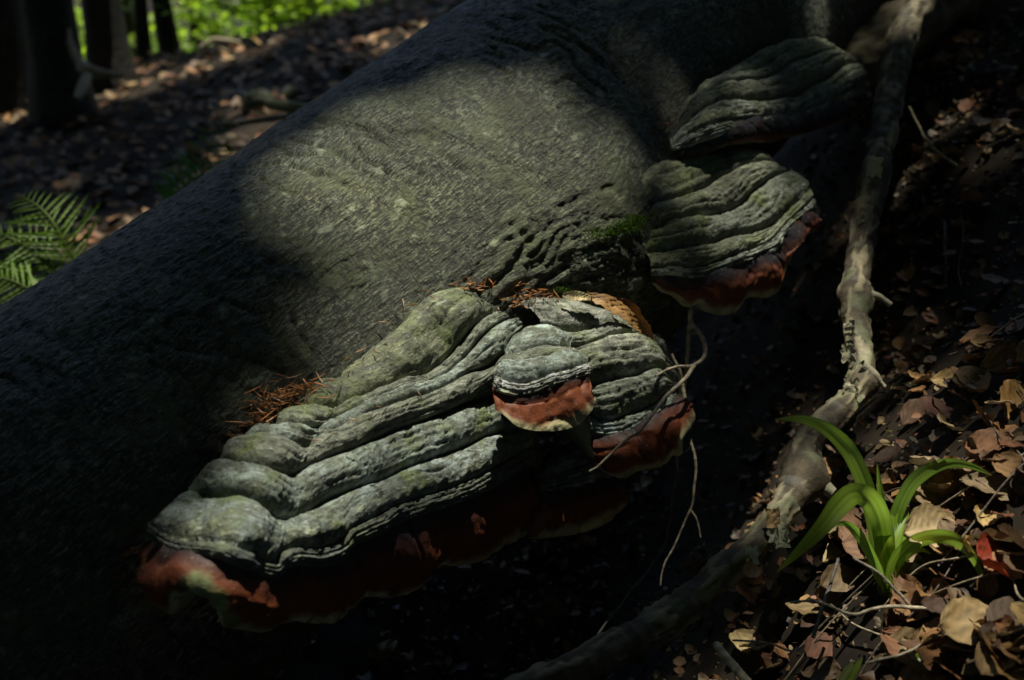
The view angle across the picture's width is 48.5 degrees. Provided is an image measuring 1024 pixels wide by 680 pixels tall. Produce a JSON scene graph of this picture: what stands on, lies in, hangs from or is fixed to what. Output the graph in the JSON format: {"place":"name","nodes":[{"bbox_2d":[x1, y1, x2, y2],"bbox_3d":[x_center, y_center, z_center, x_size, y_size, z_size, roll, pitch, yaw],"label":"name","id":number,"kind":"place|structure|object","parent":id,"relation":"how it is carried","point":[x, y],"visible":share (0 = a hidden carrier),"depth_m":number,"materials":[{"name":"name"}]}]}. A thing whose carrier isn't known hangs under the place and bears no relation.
{"place":"outdoors","nodes":[
{"label":"outdoors","id":0,"kind":"place"},
{"bbox_2d":[0,0,1023,679],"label":"ground","id":1,"kind":"structure","parent":0,"point":[346,642],"depth_m":2.20,"materials":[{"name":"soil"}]},
{"bbox_2d":[0,0,27,111],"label":"beech tree","id":2,"kind":"object","parent":1,"relation":"on","point":[13,75],"visible":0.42,"depth_m":5.79,"materials":[{"name":"brown plant"}]},
{"bbox_2d":[0,189,102,304],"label":"fern","id":3,"kind":"object","parent":1,"relation":"on","point":[25,271],"visible":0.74,"depth_m":2.43,"materials":[{"name":"plant"}]},
{"bbox_2d":[21,0,99,126],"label":"beech tree","id":4,"kind":"object","parent":1,"relation":"on","point":[54,75],"visible":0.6,"depth_m":5.34,"materials":[{"name":"brown plant"}]},
{"bbox_2d":[66,28,122,78],"bbox_3d":[-1.954,-1.301,5.179,0.407,0.176,0.140,20,31,36],"label":"bare root","id":5,"kind":"object","parent":4,"relation":"attached to","point":[83,66],"visible":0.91,"depth_m":5.12,"materials":[{"name":"grey wood"}]},
{"bbox_2d":[73,72,91,102],"bbox_3d":[-1.821,-1.071,4.825,0.052,0.090,0.202,0,25,0],"label":"fallen stick","id":6,"kind":"object","parent":1,"relation":"on","point":[83,86],"visible":1,"depth_m":4.80,"materials":[{"name":"grey wood"}]},
{"bbox_2d":[80,0,140,95],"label":"beech tree","id":7,"kind":"object","parent":1,"relation":"on","point":[107,46],"visible":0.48,"depth_m":5.83,"materials":[{"name":"brown plant"}]},
{"bbox_2d":[122,0,135,58],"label":"beech tree","id":8,"kind":"object","parent":1,"relation":"on","point":[129,18],"visible":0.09,"depth_m":8.39,"materials":[{"name":"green plant"}]},
{"bbox_2d":[133,0,153,58],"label":"beech tree","id":9,"kind":"object","parent":1,"relation":"on","point":[143,44],"visible":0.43,"depth_m":6.93,"materials":[{"name":"black plant"}]},
{"bbox_2d":[151,0,181,55],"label":"beech tree","id":10,"kind":"object","parent":1,"relation":"on","point":[167,38],"visible":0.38,"depth_m":7.33,"materials":[{"name":"black plant"}]},
{"bbox_2d":[153,111,238,202],"bbox_3d":[-0.784,-0.414,2.880,0.248,0.267,0.240,-8,26,-17],"label":"fern","id":11,"kind":"object","parent":1,"relation":"on","point":[167,193],"visible":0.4,"depth_m":2.87,"materials":[{"name":"plant"}]},
{"bbox_2d":[188,0,205,50],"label":"beech tree","id":12,"kind":"object","parent":1,"relation":"on","point":[193,27],"visible":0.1,"depth_m":9.37,"materials":[{"name":"green plant"}]},
{"bbox_2d":[200,37,241,48],"bbox_3d":[-1.537,-1.569,6.004,0.222,0.060,0.037,-1,25,-3],"label":"fallen stick","id":13,"kind":"object","parent":1,"relation":"on","point":[214,40],"visible":1,"depth_m":5.99,"materials":[{"name":"brown wood"}]},
{"bbox_2d":[75,0,371,59],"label":"undergrowth","id":14,"kind":"object","parent":1,"relation":"on","point":[226,13],"visible":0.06,"depth_m":8.00,"materials":[{"name":"green plant"}]},
{"bbox_2d":[240,88,274,113],"bbox_3d":[-1.098,-1.033,4.939,0.154,0.112,0.148,0,25,0],"label":"mossy stone","id":15,"kind":"object","parent":1,"relation":"on","point":[254,99],"visible":0.62,"depth_m":4.88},
{"bbox_2d":[238,113,292,124],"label":"fallen branch","id":16,"kind":"object","parent":1,"relation":"on","point":[272,118],"visible":0.75,"depth_m":3.09,"materials":[{"name":"brown wood"}]},
{"bbox_2d":[266,100,305,112],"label":"fallen branch","id":17,"kind":"object","parent":1,"relation":"on","point":[287,106],"visible":0.66,"depth_m":3.57,"materials":[{"name":"grey wood"}]},
{"bbox_2d":[281,85,306,99],"bbox_3d":[-0.948,-1.072,4.943,0.102,0.075,0.106,-16,30,-31],"label":"mossy stone","id":18,"kind":"object","parent":1,"relation":"on","point":[292,92],"visible":0.79,"depth_m":4.91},
{"bbox_2d":[0,0,888,679],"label":"leaning beech","id":19,"kind":"object","parent":1,"relation":"on","point":[506,144],"visible":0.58,"depth_m":1.55,"materials":[{"name":"grey plant"}]},
{"bbox_2d":[106,532,141,590],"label":"needle litter","id":20,"kind":"object","parent":19,"relation":"on","point":[128,562],"visible":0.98,"depth_m":1.27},
{"bbox_2d":[223,403,273,444],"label":"needle litter","id":21,"kind":"object","parent":19,"relation":"on","point":[254,419],"visible":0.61,"depth_m":1.38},
{"bbox_2d":[225,372,336,423],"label":"needle litter","id":22,"kind":"object","parent":19,"relation":"on","point":[288,393],"visible":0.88,"depth_m":1.40,"materials":[{"name":"plant"}]},
{"bbox_2d":[137,287,542,632],"bbox_3d":[-0.155,0.178,1.494,0.182,0.373,0.778,16,30,31],"label":"bracket fungus","id":23,"kind":"object","parent":19,"relation":"attached to","point":[266,527],"visible":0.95,"depth_m":1.38,"materials":[{"name":"grey plant"}]},
{"bbox_2d":[492,324,595,430],"bbox_3d":[0.043,0.050,1.563,0.140,0.102,0.214,0,25,0],"label":"bracket fungus","id":24,"kind":"object","parent":23,"relation":"attached to","point":[541,382],"visible":1,"depth_m":1.51,"materials":[{"name":"grey plant"}]},
{"bbox_2d":[529,446,627,538],"bbox_3d":[0.101,0.230,1.732,0.220,0.122,0.079,-15,29,-29],"label":"bracket fungus","id":25,"kind":"object","parent":23,"relation":"attached to","point":[577,496],"visible":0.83,"depth_m":1.71,"materials":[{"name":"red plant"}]},
{"bbox_2d":[552,212,652,294],"bbox_3d":[0.137,-0.133,1.710,0.191,0.103,0.025,-14,29,-28],"label":"moss","id":26,"kind":"object","parent":19,"relation":"attached to","point":[625,226],"visible":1,"depth_m":1.71,"materials":[{"name":"plant"}]},
{"bbox_2d":[519,297,694,477],"bbox_3d":[0.164,0.059,1.674,0.271,0.233,0.199,-10,27,-21],"label":"bracket fungus","id":27,"kind":"object","parent":19,"relation":"attached to","point":[627,363],"visible":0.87,"depth_m":1.64,"materials":[{"name":"grey plant"}]},
{"bbox_2d":[498,281,559,308],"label":"needle litter","id":28,"kind":"object","parent":27,"relation":"on","point":[524,298],"visible":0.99,"depth_m":1.66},
{"bbox_2d":[562,291,591,300],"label":"dead leaf","id":29,"kind":"object","parent":27,"relation":"on","point":[576,295],"visible":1,"depth_m":1.65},
{"bbox_2d":[586,292,643,333],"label":"dead leaf","id":30,"kind":"object","parent":27,"relation":"on","point":[614,306],"visible":1,"depth_m":1.66,"materials":[{"name":"plant"}]},
{"bbox_2d":[616,297,653,339],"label":"dead leaf","id":31,"kind":"object","parent":27,"relation":"on","point":[635,309],"visible":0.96,"depth_m":1.68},
{"bbox_2d":[597,456,678,633],"bbox_3d":[0.206,0.286,1.714,0.033,0.219,0.273,14,28,27],"label":"bare twig","id":32,"kind":"object","parent":27,"relation":"hanging from","point":[660,551],"visible":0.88,"depth_m":1.75,"materials":[{"name":"wood"}]},
{"bbox_2d":[589,307,707,471],"bbox_3d":[0.212,0.084,1.637,0.054,0.143,0.361,13,28,26],"label":"bare twig","id":33,"kind":"object","parent":27,"relation":"on","point":[691,325],"visible":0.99,"depth_m":1.68,"materials":[{"name":"wood"}]},
{"bbox_2d":[660,438,700,584],"bbox_3d":[0.256,0.250,1.655,0.047,0.151,0.171,7,26,15],"label":"bare twig","id":34,"kind":"object","parent":27,"relation":"hanging from","point":[691,446],"visible":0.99,"depth_m":1.66,"materials":[{"name":"wood"}]},
{"bbox_2d":[641,149,822,314],"bbox_3d":[0.364,-0.186,1.875,0.465,0.234,0.153,-21,32,-37],"label":"bracket fungus","id":35,"kind":"object","parent":19,"relation":"attached to","point":[737,226],"visible":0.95,"depth_m":1.82,"materials":[{"name":"grey plant"}]},
{"bbox_2d":[670,36,872,158],"bbox_3d":[0.480,-0.441,2.064,0.132,0.174,0.742,20,31,36],"label":"bracket fungus","id":36,"kind":"object","parent":19,"relation":"attached to","point":[787,88],"visible":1,"depth_m":2.00,"materials":[{"name":"grey plant"}]},
{"bbox_2d":[843,0,981,85],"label":"fallen log","id":37,"kind":"object","parent":19,"relation":"on","point":[864,46],"visible":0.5,"depth_m":2.47,"materials":[{"name":"brown wood"}]},
{"bbox_2d":[504,0,937,679],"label":"dead branch","id":38,"kind":"object","parent":1,"relation":"on","point":[802,480],"depth_m":1.62,"materials":[{"name":"wood"}]},
{"bbox_2d":[743,561,760,577],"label":"dead leaf","id":39,"kind":"object","parent":38,"relation":"on","point":[751,569],"visible":1,"depth_m":1.44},
{"bbox_2d":[713,641,751,679],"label":"bare twig","id":40,"kind":"object","parent":1,"relation":"on","point":[736,669],"visible":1,"depth_m":1.32,"materials":[{"name":"wood"}]},
{"bbox_2d":[729,628,754,653],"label":"dead leaf","id":41,"kind":"object","parent":1,"relation":"on","point":[744,634],"visible":0.78,"depth_m":1.67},
{"bbox_2d":[735,582,757,605],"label":"dead leaf","id":42,"kind":"object","parent":1,"relation":"on","point":[748,593],"visible":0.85,"depth_m":1.74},
{"bbox_2d":[757,652,776,678],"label":"dead leaf","id":43,"kind":"object","parent":1,"relation":"on","point":[765,660],"visible":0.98,"depth_m":1.55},
{"bbox_2d":[753,651,783,674],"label":"dead leaf","id":44,"kind":"object","parent":1,"relation":"on","point":[777,660],"visible":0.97,"depth_m":1.54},
{"bbox_2d":[732,639,805,651],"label":"bare twig","id":45,"kind":"object","parent":1,"relation":"on","point":[775,645],"visible":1,"depth_m":1.36,"materials":[{"name":"wood"}]},
{"bbox_2d":[785,602,819,614],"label":"dead leaf","id":46,"kind":"object","parent":1,"relation":"on","point":[804,608],"visible":0.84,"depth_m":1.55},
{"bbox_2d":[804,631,833,658],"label":"dead leaf","id":47,"kind":"object","parent":1,"relation":"on","point":[822,645],"visible":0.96,"depth_m":1.47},
{"bbox_2d":[801,656,840,679],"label":"dead leaf","id":48,"kind":"object","parent":1,"relation":"on","point":[822,668],"visible":0.92,"depth_m":1.42,"materials":[{"name":"plant"}]},
{"bbox_2d":[811,558,839,638],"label":"bare twig","id":49,"kind":"object","parent":1,"relation":"on","point":[817,623],"visible":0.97,"depth_m":1.39,"materials":[{"name":"wood"}]},
{"bbox_2d":[784,578,874,679],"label":"bare twig","id":50,"kind":"object","parent":1,"relation":"on","point":[814,641],"visible":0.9,"depth_m":1.47,"materials":[{"name":"wood"}]},
{"bbox_2d":[818,587,843,605],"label":"dead leaf","id":51,"kind":"object","parent":1,"relation":"on","point":[834,598],"visible":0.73,"depth_m":1.51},
{"bbox_2d":[823,457,844,478],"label":"dead leaf","id":52,"kind":"object","parent":1,"relation":"on","point":[832,463],"visible":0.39,"depth_m":1.80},
{"bbox_2d":[823,542,848,562],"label":"dead leaf","id":53,"kind":"object","parent":1,"relation":"on","point":[832,552],"visible":0.53,"depth_m":1.56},
{"bbox_2d":[820,562,856,591],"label":"dead leaf","id":54,"kind":"object","parent":1,"relation":"on","point":[845,576],"visible":0.89,"depth_m":1.50,"materials":[{"name":"plant"}]},
{"bbox_2d":[838,657,862,679],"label":"grass tuft","id":55,"kind":"object","parent":1,"relation":"on","point":[849,671],"visible":1,"depth_m":1.26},
{"bbox_2d":[837,506,865,541],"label":"dead leaf","id":56,"kind":"object","parent":1,"relation":"on","point":[843,533],"visible":0.47,"depth_m":1.56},
{"bbox_2d":[842,531,868,558],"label":"dead leaf","id":57,"kind":"object","parent":1,"relation":"on","point":[851,545],"visible":0.44,"depth_m":1.50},
{"bbox_2d":[790,599,928,615],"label":"bare twig","id":58,"kind":"object","parent":1,"relation":"on","point":[895,606],"visible":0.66,"depth_m":1.33,"materials":[{"name":"wood"}]},
{"bbox_2d":[852,557,909,604],"bbox_3d":[0.440,0.286,1.354,0.077,0.033,0.008,21,32,37],"label":"bare twig","id":59,"kind":"object","parent":1,"relation":"on","point":[898,592],"visible":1,"depth_m":1.35,"materials":[{"name":"wood"}]},
{"bbox_2d":[776,415,991,599],"bbox_3d":[0.441,0.222,1.375,0.284,0.234,0.209,0,25,0],"label":"grass tuft","id":60,"kind":"object","parent":1,"relation":"on","point":[888,548],"visible":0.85,"depth_m":1.41,"materials":[{"name":"plant"}]},
{"bbox_2d":[874,446,900,462],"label":"dead leaf","id":61,"kind":"object","parent":1,"relation":"on","point":[889,452],"visible":1,"depth_m":1.63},
{"bbox_2d":[876,471,898,502],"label":"dead leaf","id":62,"kind":"object","parent":1,"relation":"on","point":[888,496],"visible":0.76,"depth_m":1.56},
{"bbox_2d":[880,627,901,658],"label":"dead leaf","id":63,"kind":"object","parent":1,"relation":"on","point":[892,646],"visible":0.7,"depth_m":1.33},
{"bbox_2d":[882,598,905,627],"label":"dead leaf","id":64,"kind":"object","parent":1,"relation":"on","point":[891,617],"visible":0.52,"depth_m":1.37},
{"bbox_2d":[879,626,916,664],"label":"dead leaf","id":65,"kind":"object","parent":1,"relation":"on","point":[900,633],"visible":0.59,"depth_m":1.33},
{"bbox_2d":[892,574,922,605],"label":"dead leaf","id":66,"kind":"object","parent":1,"relation":"on","point":[913,597],"visible":0.78,"depth_m":1.37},
{"bbox_2d":[856,551,959,679],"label":"bare twig","id":67,"kind":"object","parent":1,"relation":"on","point":[899,624],"visible":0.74,"depth_m":1.35,"materials":[{"name":"wood"}]},
{"bbox_2d":[900,398,924,424],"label":"dead leaf","id":68,"kind":"object","parent":1,"relation":"on","point":[910,407],"visible":0.85,"depth_m":1.70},
{"bbox_2d":[898,605,928,621],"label":"dead leaf","id":69,"kind":"object","parent":1,"relation":"on","point":[918,614],"visible":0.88,"depth_m":1.34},
{"bbox_2d":[898,665,931,679],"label":"dead leaf","id":70,"kind":"object","parent":1,"relation":"on","point":[908,672],"visible":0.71,"depth_m":1.29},
{"bbox_2d":[900,636,931,674],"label":"dead leaf","id":71,"kind":"object","parent":1,"relation":"on","point":[913,661],"visible":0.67,"depth_m":1.29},
{"bbox_2d":[914,484,945,507],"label":"dead leaf","id":72,"kind":"object","parent":1,"relation":"on","point":[922,494],"visible":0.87,"depth_m":1.45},
{"bbox_2d":[918,617,941,637],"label":"dead leaf","id":73,"kind":"object","parent":1,"relation":"on","point":[931,626],"visible":0.61,"depth_m":1.31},
{"bbox_2d":[903,502,956,546],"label":"dead leaf","id":74,"kind":"object","parent":1,"relation":"on","point":[925,516],"visible":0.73,"depth_m":1.40,"materials":[{"name":"plant"}]},
{"bbox_2d":[908,106,957,165],"bbox_3d":[0.885,-0.395,2.308,0.193,0.130,0.028,17,30,33],"label":"bare twig","id":75,"kind":"object","parent":1,"relation":"on","point":[930,143],"visible":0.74,"depth_m":2.32,"materials":[{"name":"wood"}]},
{"bbox_2d":[920,595,949,613],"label":"dead leaf","id":76,"kind":"object","parent":1,"relation":"on","point":[934,603],"visible":0.65,"depth_m":1.32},
{"bbox_2d":[917,634,955,674],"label":"dead leaf","id":77,"kind":"object","parent":1,"relation":"on","point":[929,648],"visible":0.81,"depth_m":1.26,"materials":[{"name":"plant"}]},
{"bbox_2d":[921,395,952,421],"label":"dead leaf","id":78,"kind":"object","parent":1,"relation":"on","point":[927,403],"visible":0.89,"depth_m":1.63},
{"bbox_2d":[927,577,949,598],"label":"dead leaf","id":79,"kind":"object","parent":1,"relation":"on","point":[935,582],"visible":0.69,"depth_m":1.34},
{"bbox_2d":[908,455,971,473],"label":"dead leaf","id":80,"kind":"object","parent":1,"relation":"on","point":[918,460],"visible":0.46,"depth_m":1.47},
{"bbox_2d":[929,368,953,387],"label":"dead leaf","id":81,"kind":"object","parent":1,"relation":"on","point":[940,377],"visible":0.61,"depth_m":1.70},
{"bbox_2d":[926,480,959,497],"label":"dead leaf","id":82,"kind":"object","parent":1,"relation":"on","point":[942,490],"visible":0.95,"depth_m":1.44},
{"bbox_2d":[932,656,962,679],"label":"dead leaf","id":83,"kind":"object","parent":1,"relation":"on","point":[946,665],"visible":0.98,"depth_m":1.25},
{"bbox_2d":[930,456,967,484],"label":"dead leaf","id":84,"kind":"object","parent":1,"relation":"on","point":[945,476],"visible":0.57,"depth_m":1.46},
{"bbox_2d":[937,518,965,547],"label":"dead leaf","id":85,"kind":"object","parent":1,"relation":"on","point":[944,523],"visible":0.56,"depth_m":1.39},
{"bbox_2d":[938,596,987,645],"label":"dead leaf","id":86,"kind":"object","parent":1,"relation":"on","point":[956,624],"visible":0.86,"depth_m":1.24,"materials":[{"name":"plant"}]},
{"bbox_2d":[952,365,993,387],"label":"dead leaf","id":87,"kind":"object","parent":1,"relation":"on","point":[961,372],"visible":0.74,"depth_m":1.64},
{"bbox_2d":[960,189,985,201],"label":"dead leaf","id":88,"kind":"object","parent":1,"relation":"on","point":[970,195],"visible":1,"depth_m":2.12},
{"bbox_2d":[959,324,999,342],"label":"dead leaf","id":89,"kind":"object","parent":1,"relation":"on","point":[982,329],"visible":0.85,"depth_m":1.73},
{"bbox_2d":[937,463,1023,566],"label":"bare twig","id":90,"kind":"object","parent":1,"relation":"on","point":[981,512],"visible":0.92,"depth_m":1.36,"materials":[{"name":"wood"}]},
{"bbox_2d":[975,312,993,325],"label":"dead leaf","id":91,"kind":"object","parent":1,"relation":"on","point":[982,318],"visible":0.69,"depth_m":1.76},
{"bbox_2d":[973,504,997,526],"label":"dead leaf","id":92,"kind":"object","parent":1,"relation":"on","point":[986,518],"visible":0.94,"depth_m":1.37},
{"bbox_2d":[971,450,999,468],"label":"dead leaf","id":93,"kind":"object","parent":1,"relation":"on","point":[979,462],"visible":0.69,"depth_m":1.41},
{"bbox_2d":[959,469,1012,497],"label":"dead leaf","id":94,"kind":"object","parent":1,"relation":"on","point":[992,484],"visible":0.95,"depth_m":1.39,"materials":[{"name":"plant"}]},
{"bbox_2d":[974,338,998,346],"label":"dead leaf","id":95,"kind":"object","parent":1,"relation":"on","point":[994,342],"visible":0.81,"depth_m":1.68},
{"bbox_2d":[970,334,995,348],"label":"dead leaf","id":96,"kind":"object","parent":95,"relation":"on","point":[978,338],"visible":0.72,"depth_m":1.69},
{"bbox_2d":[976,570,998,598],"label":"dead leaf","id":97,"kind":"object","parent":1,"relation":"on","point":[987,587],"visible":1,"depth_m":1.28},
{"bbox_2d":[964,427,1013,453],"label":"dead leaf","id":98,"kind":"object","parent":1,"relation":"on","point":[987,439],"visible":0.87,"depth_m":1.45,"materials":[{"name":"plant"}]},
{"bbox_2d":[966,528,1013,541],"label":"dead leaf","id":99,"kind":"object","parent":1,"relation":"on","point":[997,535],"visible":0.75,"depth_m":1.30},
{"bbox_2d":[977,272,1009,283],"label":"dead leaf","id":100,"kind":"object","parent":1,"relation":"on","point":[993,278],"visible":1,"depth_m":1.88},
{"bbox_2d":[982,547,1007,577],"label":"dead leaf","id":101,"kind":"object","parent":1,"relation":"on","point":[994,557],"visible":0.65,"depth_m":1.30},
{"bbox_2d":[976,532,1001,562],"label":"red leaf","id":102,"kind":"object","parent":101,"relation":"on","point":[985,545],"visible":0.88,"depth_m":1.30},
{"bbox_2d":[981,558,1010,577],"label":"red leaf","id":103,"kind":"object","parent":1,"relation":"on","point":[992,564],"visible":1,"depth_m":1.26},
{"bbox_2d":[975,627,1023,675],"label":"dead leaf","id":104,"kind":"object","parent":1,"relation":"on","point":[985,663],"visible":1,"depth_m":1.20,"materials":[{"name":"plant"}]},
{"bbox_2d":[979,346,1019,371],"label":"dead leaf","id":105,"kind":"object","parent":1,"relation":"on","point":[994,359],"visible":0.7,"depth_m":1.60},
{"bbox_2d":[986,596,1016,631],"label":"dead leaf","id":106,"kind":"object","parent":1,"relation":"on","point":[997,608],"visible":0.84,"depth_m":1.24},
{"bbox_2d":[991,652,1023,679],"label":"dead leaf","id":107,"kind":"object","parent":1,"relation":"on","point":[1018,675],"visible":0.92,"depth_m":1.18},
{"bbox_2d":[992,450,1023,476],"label":"dead leaf","id":108,"kind":"object","parent":1,"relation":"on","point":[1006,468],"visible":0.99,"depth_m":1.38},
{"bbox_2d":[996,523,1023,548],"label":"dead leaf","id":109,"kind":"object","parent":1,"relation":"on","point":[1017,537],"visible":1,"depth_m":1.27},
{"bbox_2d":[1000,379,1023,420],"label":"dead leaf","id":110,"kind":"object","parent":1,"relation":"on","point":[1007,390],"visible":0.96,"depth_m":1.50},
{"bbox_2d":[1003,554,1023,572],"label":"dead leaf","id":111,"kind":"object","parent":1,"relation":"on","point":[1014,562],"visible":1,"depth_m":1.26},
{"bbox_2d":[1010,464,1023,495],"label":"dead leaf","id":112,"kind":"object","parent":1,"relation":"on","point":[1017,480],"visible":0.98,"depth_m":1.36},
{"bbox_2d":[1010,602,1023,625],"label":"dead leaf","id":113,"kind":"object","parent":1,"relation":"on","point":[1017,609],"visible":1,"depth_m":1.20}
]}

